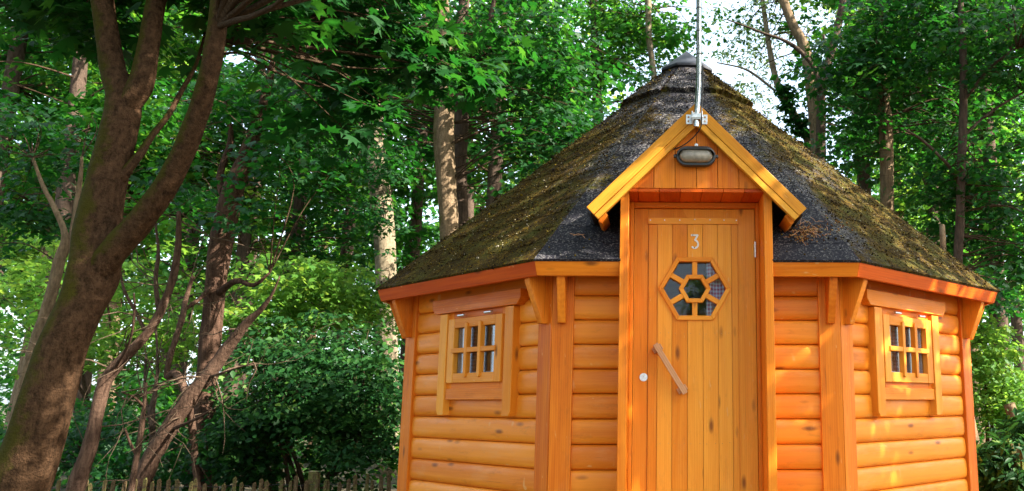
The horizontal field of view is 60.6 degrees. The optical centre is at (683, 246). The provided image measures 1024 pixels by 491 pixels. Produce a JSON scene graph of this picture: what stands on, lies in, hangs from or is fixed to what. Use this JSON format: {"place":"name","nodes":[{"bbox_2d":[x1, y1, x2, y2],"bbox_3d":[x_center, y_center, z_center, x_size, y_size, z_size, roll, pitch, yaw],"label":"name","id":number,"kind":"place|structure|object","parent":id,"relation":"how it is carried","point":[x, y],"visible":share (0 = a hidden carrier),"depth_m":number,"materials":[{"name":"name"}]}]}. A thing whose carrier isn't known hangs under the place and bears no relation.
{"place":"outdoors","nodes":[
{"label":"outdoors","id":0,"kind":"place"},
{"bbox_2d":[0,404,992,490],"bbox_3d":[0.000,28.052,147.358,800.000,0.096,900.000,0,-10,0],"label":"ground","id":1,"kind":"structure","parent":0,"point":[360,479],"depth_m":13.01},
{"bbox_2d":[0,9,66,307],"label":"woodland tree","id":2,"kind":"object","parent":1,"relation":"on","point":[1,73],"visible":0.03,"depth_m":20.49,"materials":[{"name":"green plant"}]},
{"bbox_2d":[0,42,67,306],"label":"woodland tree","id":3,"kind":"object","parent":1,"relation":"on","point":[10,202],"visible":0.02,"depth_m":28.23,"materials":[{"name":"green plant"}]},
{"bbox_2d":[0,92,102,430],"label":"slim tree","id":4,"kind":"object","parent":1,"relation":"on","point":[54,218],"visible":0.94,"depth_m":7.88,"materials":[{"name":"green plant"}]},
{"bbox_2d":[0,33,188,429],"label":"woodland tree","id":5,"kind":"object","parent":1,"relation":"on","point":[25,199],"visible":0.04,"depth_m":18.91,"materials":[{"name":"green plant"}]},
{"bbox_2d":[0,401,192,490],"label":"shrub","id":6,"kind":"object","parent":1,"relation":"on","point":[120,460],"visible":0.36,"depth_m":7.94,"materials":[{"name":"green plant"}]},
{"bbox_2d":[0,0,195,204],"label":"woodland tree","id":7,"kind":"object","parent":1,"relation":"on","point":[21,52],"visible":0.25,"depth_m":13.81,"materials":[{"name":"green plant"}]},
{"bbox_2d":[0,1,218,298],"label":"woodland tree","id":8,"kind":"object","parent":1,"relation":"on","point":[77,82],"visible":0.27,"depth_m":13.09,"materials":[{"name":"green plant"}]},
{"bbox_2d":[0,230,234,475],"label":"leafy shrub","id":9,"kind":"object","parent":1,"relation":"on","point":[20,281],"visible":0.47,"depth_m":10.20,"materials":[{"name":"green plant"}]},
{"bbox_2d":[32,305,208,490],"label":"bare sapling","id":10,"kind":"object","parent":1,"relation":"on","point":[151,408],"visible":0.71,"depth_m":7.68,"materials":[{"name":"brown plant"}]},
{"bbox_2d":[15,22,235,436],"bbox_3d":[-15.720,-1.423,23.782,5.896,13.864,5.430,0,-10,0],"label":"woodland tree","id":11,"kind":"object","parent":1,"relation":"on","point":[88,376],"visible":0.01,"depth_m":22.66,"materials":[{"name":"green plant"}]},
{"bbox_2d":[41,8,235,421],"bbox_3d":[-13.870,-2.466,22.657,5.816,15.518,6.012,2,-11,-11],"label":"woodland tree","id":12,"kind":"object","parent":1,"relation":"on","point":[184,102],"visible":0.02,"depth_m":21.71,"materials":[{"name":"green plant"}]},
{"bbox_2d":[0,138,284,490],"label":"curving tree","id":13,"kind":"object","parent":1,"relation":"on","point":[79,475],"visible":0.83,"depth_m":6.39,"materials":[{"name":"brown plant"}]},
{"bbox_2d":[13,18,305,464],"bbox_3d":[-9.622,-1.492,15.413,4.826,10.989,4.924,1,-10,-8],"label":"woodland tree","id":14,"kind":"object","parent":1,"relation":"on","point":[190,175],"visible":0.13,"depth_m":15.64,"materials":[{"name":"green plant"}]},
{"bbox_2d":[104,348,254,490],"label":"bare sapling","id":15,"kind":"object","parent":1,"relation":"on","point":[135,464],"visible":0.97,"depth_m":6.99,"materials":[{"name":"brown plant"}]},
{"bbox_2d":[72,1,293,458],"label":"woodland tree","id":16,"kind":"object","parent":1,"relation":"on","point":[193,238],"visible":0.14,"depth_m":18.02,"materials":[{"name":"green plant"}]},
{"bbox_2d":[60,231,310,490],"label":"leaning tree","id":17,"kind":"object","parent":1,"relation":"on","point":[191,395],"visible":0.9,"depth_m":7.47,"materials":[{"name":"brown plant"}]},
{"bbox_2d":[69,363,305,490],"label":"leafy shrub","id":18,"kind":"object","parent":1,"relation":"on","point":[165,397],"visible":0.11,"depth_m":9.31,"materials":[{"name":"green plant"}]},
{"bbox_2d":[51,472,395,490],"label":"picket fence","id":19,"kind":"object","parent":1,"relation":"on","point":[312,483],"visible":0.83,"depth_m":7.19,"materials":[{"name":"wood"}]},
{"bbox_2d":[86,15,373,410],"bbox_3d":[-8.167,-1.967,15.711,4.646,11.991,4.494,-2,-10,9],"label":"woodland tree","id":20,"kind":"object","parent":1,"relation":"on","point":[243,252],"visible":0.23,"depth_m":15.71,"materials":[{"name":"green plant"}]},
{"bbox_2d":[134,47,360,490],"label":"shaggy tree","id":21,"kind":"object","parent":1,"relation":"on","point":[227,228],"visible":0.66,"depth_m":8.62,"materials":[{"name":"green plant"}]},
{"bbox_2d":[162,20,350,390],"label":"woodland tree","id":22,"kind":"object","parent":1,"relation":"on","point":[243,377],"visible":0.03,"depth_m":24.95,"materials":[{"name":"green plant"}]},
{"bbox_2d":[0,0,556,490],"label":"maple tree","id":23,"kind":"object","parent":1,"relation":"on","point":[336,36],"visible":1,"depth_m":5.03,"materials":[{"name":"brown plant"}]},
{"bbox_2d":[172,309,404,490],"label":"evergreen shrub","id":24,"kind":"object","parent":1,"relation":"on","point":[342,397],"visible":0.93,"depth_m":7.91,"materials":[{"name":"green plant"}]},
{"bbox_2d":[181,248,401,490],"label":"leafy shrub","id":25,"kind":"object","parent":1,"relation":"on","point":[335,292],"visible":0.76,"depth_m":10.10,"materials":[{"name":"green plant"}]},
{"bbox_2d":[227,138,370,396],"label":"woodland tree","id":26,"kind":"object","parent":1,"relation":"on","point":[326,247],"visible":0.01,"depth_m":33.32,"materials":[{"name":"green plant"}]},
{"bbox_2d":[195,151,411,379],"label":"woodland tree","id":27,"kind":"object","parent":1,"relation":"on","point":[331,215],"visible":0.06,"depth_m":28.54,"materials":[{"name":"green plant"}]},
{"bbox_2d":[221,48,406,449],"bbox_3d":[-9.143,-2.630,21.754,5.816,15.518,6.012,0,-10,-2],"label":"woodland tree","id":28,"kind":"object","parent":1,"relation":"on","point":[347,229],"visible":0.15,"depth_m":20.74,"materials":[{"name":"green plant"}]},
{"bbox_2d":[205,6,424,344],"bbox_3d":[-7.735,-1.655,17.330,4.689,11.974,5.092,-3,-11,15],"label":"woodland tree","id":29,"kind":"object","parent":1,"relation":"on","point":[299,204],"visible":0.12,"depth_m":17.37,"materials":[{"name":"green plant"}]},
{"bbox_2d":[243,2,422,476],"bbox_3d":[-5.939,-0.677,14.834,3.606,9.105,3.886,0,-10,0],"label":"pale tree","id":30,"kind":"object","parent":1,"relation":"on","point":[380,215],"visible":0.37,"depth_m":13.72,"materials":[{"name":"green plant"}]},
{"bbox_2d":[285,6,510,427],"bbox_3d":[-6.080,-1.447,18.473,5.092,11.974,4.689,-2,-10,8],"label":"woodland tree","id":31,"kind":"object","parent":1,"relation":"on","point":[419,195],"visible":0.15,"depth_m":17.79,"materials":[{"name":"green plant"}]},
{"bbox_2d":[322,118,483,330],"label":"woodland tree","id":32,"kind":"object","parent":1,"relation":"on","point":[425,241],"visible":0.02,"depth_m":27.81,"materials":[{"name":"green plant"}]},
{"bbox_2d":[312,0,557,205],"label":"woodland tree","id":33,"kind":"object","parent":1,"relation":"on","point":[495,191],"visible":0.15,"depth_m":15.49,"materials":[{"name":"green plant"}]},
{"bbox_2d":[251,0,629,239],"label":"maple tree","id":34,"kind":"object","parent":1,"relation":"on","point":[568,72],"visible":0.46,"depth_m":9.95,"materials":[{"name":"green plant"}]},
{"bbox_2d":[393,0,584,218],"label":"woodland tree","id":35,"kind":"object","parent":1,"relation":"on","point":[473,206],"visible":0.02,"depth_m":25.50,"materials":[{"name":"green plant"}]},
{"bbox_2d":[0,402,1017,490],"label":"undergrowth","id":36,"kind":"object","parent":1,"relation":"on","point":[281,465],"visible":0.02,"depth_m":8.30,"materials":[{"name":"green plant"}]},
{"bbox_2d":[0,134,1023,426],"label":"distant wood","id":37,"kind":"object","parent":1,"relation":"on","point":[10,378],"visible":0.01,"depth_m":34.84,"materials":[{"name":"green plant"}]},
{"bbox_2d":[453,0,608,206],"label":"woodland tree","id":38,"kind":"object","parent":1,"relation":"on","point":[486,173],"visible":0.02,"depth_m":19.66,"materials":[{"name":"green plant"}]},
{"bbox_2d":[448,0,654,226],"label":"maple tree","id":39,"kind":"object","parent":1,"relation":"on","point":[461,150],"visible":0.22,"depth_m":11.57,"materials":[{"name":"green plant"}]},
{"bbox_2d":[542,46,626,134],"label":"woodland tree","id":40,"kind":"object","parent":1,"relation":"on","point":[608,108],"visible":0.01,"depth_m":28.84,"materials":[{"name":"green plant"}]},
{"bbox_2d":[509,0,722,143],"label":"woodland tree","id":41,"kind":"object","parent":1,"relation":"on","point":[667,36],"visible":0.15,"depth_m":17.45,"materials":[{"name":"green plant"}]},
{"bbox_2d":[550,0,731,97],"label":"pale tree","id":42,"kind":"object","parent":1,"relation":"on","point":[636,15],"visible":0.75,"depth_m":16.19,"materials":[{"name":"green plant"}]},
{"bbox_2d":[375,51,1000,490],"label":"log cabin","id":43,"kind":"object","parent":1,"relation":"on","point":[545,349],"visible":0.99,"depth_m":4.77,"materials":[{"name":"brown wood"}]},
{"bbox_2d":[433,288,528,415],"bbox_3d":[-1.218,0.654,5.138,0.950,0.717,0.163,-10,-14,43],"label":"window","id":44,"kind":"structure","parent":43,"relation":"in","point":[479,346],"depth_m":5.06,"materials":[{"name":"brown wood"}]},
{"bbox_2d":[632,209,758,490],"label":"door","id":45,"kind":"structure","parent":43,"relation":"in","point":[695,425],"depth_m":4.67,"materials":[{"name":"brown wood"}]},
{"bbox_2d":[674,143,717,166],"bbox_3d":[0.065,-0.502,4.570,0.240,0.141,0.098,0,-10,-1],"label":"bulkhead lamp","id":46,"kind":"object","parent":43,"relation":"attached to","point":[696,155],"visible":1,"depth_m":4.54,"materials":[{"name":"black plastic"}]},
{"bbox_2d":[686,0,706,127],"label":"metal pole","id":47,"kind":"object","parent":43,"relation":"attached to","point":[694,117],"visible":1,"depth_m":4.62,"materials":[{"name":"metal"}]},
{"bbox_2d":[673,66,702,149],"bbox_3d":[0.020,-0.754,4.622,0.210,0.459,0.050,-6,-12,31],"label":"power cable","id":48,"kind":"object","parent":47,"relation":"attached to","point":[701,114],"visible":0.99,"depth_m":4.59,"materials":[{"name":"rubber"}]},
{"bbox_2d":[570,217,827,245],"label":"twig litter","id":49,"kind":"object","parent":43,"relation":"on","point":[813,231],"visible":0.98,"depth_m":4.75,"materials":[{"name":"brown plant"}]},
{"bbox_2d":[706,263,724,315],"bbox_3d":[0.227,0.238,4.787,0.202,0.550,0.034,0,-10,-1],"label":"curtain","id":50,"kind":"object","parent":43,"relation":"hanging from","point":[717,290],"visible":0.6,"depth_m":4.79,"materials":[{"name":"fabric"}]},
{"bbox_2d":[780,215,876,244],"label":"leaf litter","id":51,"kind":"object","parent":43,"relation":"on","point":[805,237],"visible":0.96,"depth_m":4.75,"materials":[{"name":"plant"}]},
{"bbox_2d":[861,289,944,415],"bbox_3d":[1.318,0.663,5.188,0.163,0.717,0.950,-10,-14,43],"label":"window","id":52,"kind":"structure","parent":43,"relation":"in","point":[904,347],"depth_m":5.11,"materials":[{"name":"brown wood"}]},
{"bbox_2d":[693,0,810,149],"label":"ivy clad tree","id":53,"kind":"object","parent":1,"relation":"on","point":[786,98],"visible":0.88,"depth_m":14.64,"materials":[{"name":"green plant"}]},
{"bbox_2d":[702,0,871,152],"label":"pale tree","id":54,"kind":"object","parent":1,"relation":"on","point":[798,34],"visible":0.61,"depth_m":15.26,"materials":[{"name":"green plant"}]},
{"bbox_2d":[727,0,919,160],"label":"dark limbed tree","id":55,"kind":"object","parent":1,"relation":"on","point":[820,128],"visible":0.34,"depth_m":12.72,"materials":[{"name":"green plant"}]},
{"bbox_2d":[769,0,1023,408],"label":"woodland tree","id":56,"kind":"object","parent":1,"relation":"on","point":[906,101],"visible":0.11,"depth_m":13.49,"materials":[{"name":"green plant"}]},
{"bbox_2d":[776,0,1021,279],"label":"woodland tree","id":57,"kind":"object","parent":1,"relation":"on","point":[817,3],"visible":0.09,"depth_m":13.62,"materials":[{"name":"green plant"}]},
{"bbox_2d":[785,0,1020,212],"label":"maple tree","id":58,"kind":"object","parent":1,"relation":"on","point":[879,42],"visible":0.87,"depth_m":11.17,"materials":[{"name":"green plant"}]},
{"bbox_2d":[826,5,1004,229],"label":"woodland tree","id":59,"kind":"object","parent":1,"relation":"on","point":[914,218],"visible":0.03,"depth_m":21.95,"materials":[{"name":"green plant"}]},
{"bbox_2d":[826,13,1023,207],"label":"woodland tree","id":60,"kind":"object","parent":1,"relation":"on","point":[872,182],"visible":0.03,"depth_m":16.28,"materials":[{"name":"green plant"}]},
{"bbox_2d":[883,0,1023,313],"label":"maple tree","id":61,"kind":"object","parent":1,"relation":"on","point":[961,183],"visible":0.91,"depth_m":10.02,"materials":[{"name":"green plant"}]},
{"bbox_2d":[894,0,1023,443],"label":"woodland tree","id":62,"kind":"object","parent":1,"relation":"on","point":[1022,287],"visible":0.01,"depth_m":20.06,"materials":[{"name":"green plant"}]},
{"bbox_2d":[924,0,1023,300],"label":"woodland tree","id":63,"kind":"object","parent":1,"relation":"on","point":[1007,158],"visible":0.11,"depth_m":15.92,"materials":[{"name":"green plant"}]},
{"bbox_2d":[939,224,1023,443],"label":"crooked tree","id":64,"kind":"object","parent":1,"relation":"on","point":[1004,294],"visible":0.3,"depth_m":8.91,"materials":[{"name":"green plant"}]},
{"bbox_2d":[967,63,1023,390],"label":"woodland tree","id":65,"kind":"object","parent":1,"relation":"on","point":[1016,322],"depth_m":25.90,"materials":[{"name":"green plant"}]},
{"bbox_2d":[970,314,1023,443],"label":"sunlit shrub","id":66,"kind":"object","parent":1,"relation":"on","point":[1000,392],"visible":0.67,"depth_m":9.30,"materials":[{"name":"green plant"}]},
{"bbox_2d":[1003,402,1019,436],"bbox_3d":[3.435,1.993,8.786,0.219,0.761,0.126,0,-10,0],"label":"log stub","id":67,"kind":"object","parent":66,"relation":"in","point":[1010,406],"visible":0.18,"depth_m":8.80,"materials":[{"name":"brown plant"}]},
{"bbox_2d":[976,407,1023,490],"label":"leafy shrub","id":68,"kind":"object","parent":1,"relation":"on","point":[995,460],"visible":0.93,"depth_m":7.28,"materials":[{"name":"green plant"}]},
{"bbox_2d":[981,443,1023,487],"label":"picket fence","id":69,"kind":"object","parent":1,"relation":"on","point":[1020,455],"visible":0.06,"depth_m":7.31,"materials":[{"name":"brown wood"}]},
{"bbox_2d":[0,0,1023,403],"label":"sky","id":70,"kind":"structure","parent":0,"point":[728,72],"materials":[{"name":"white"}]}
]}

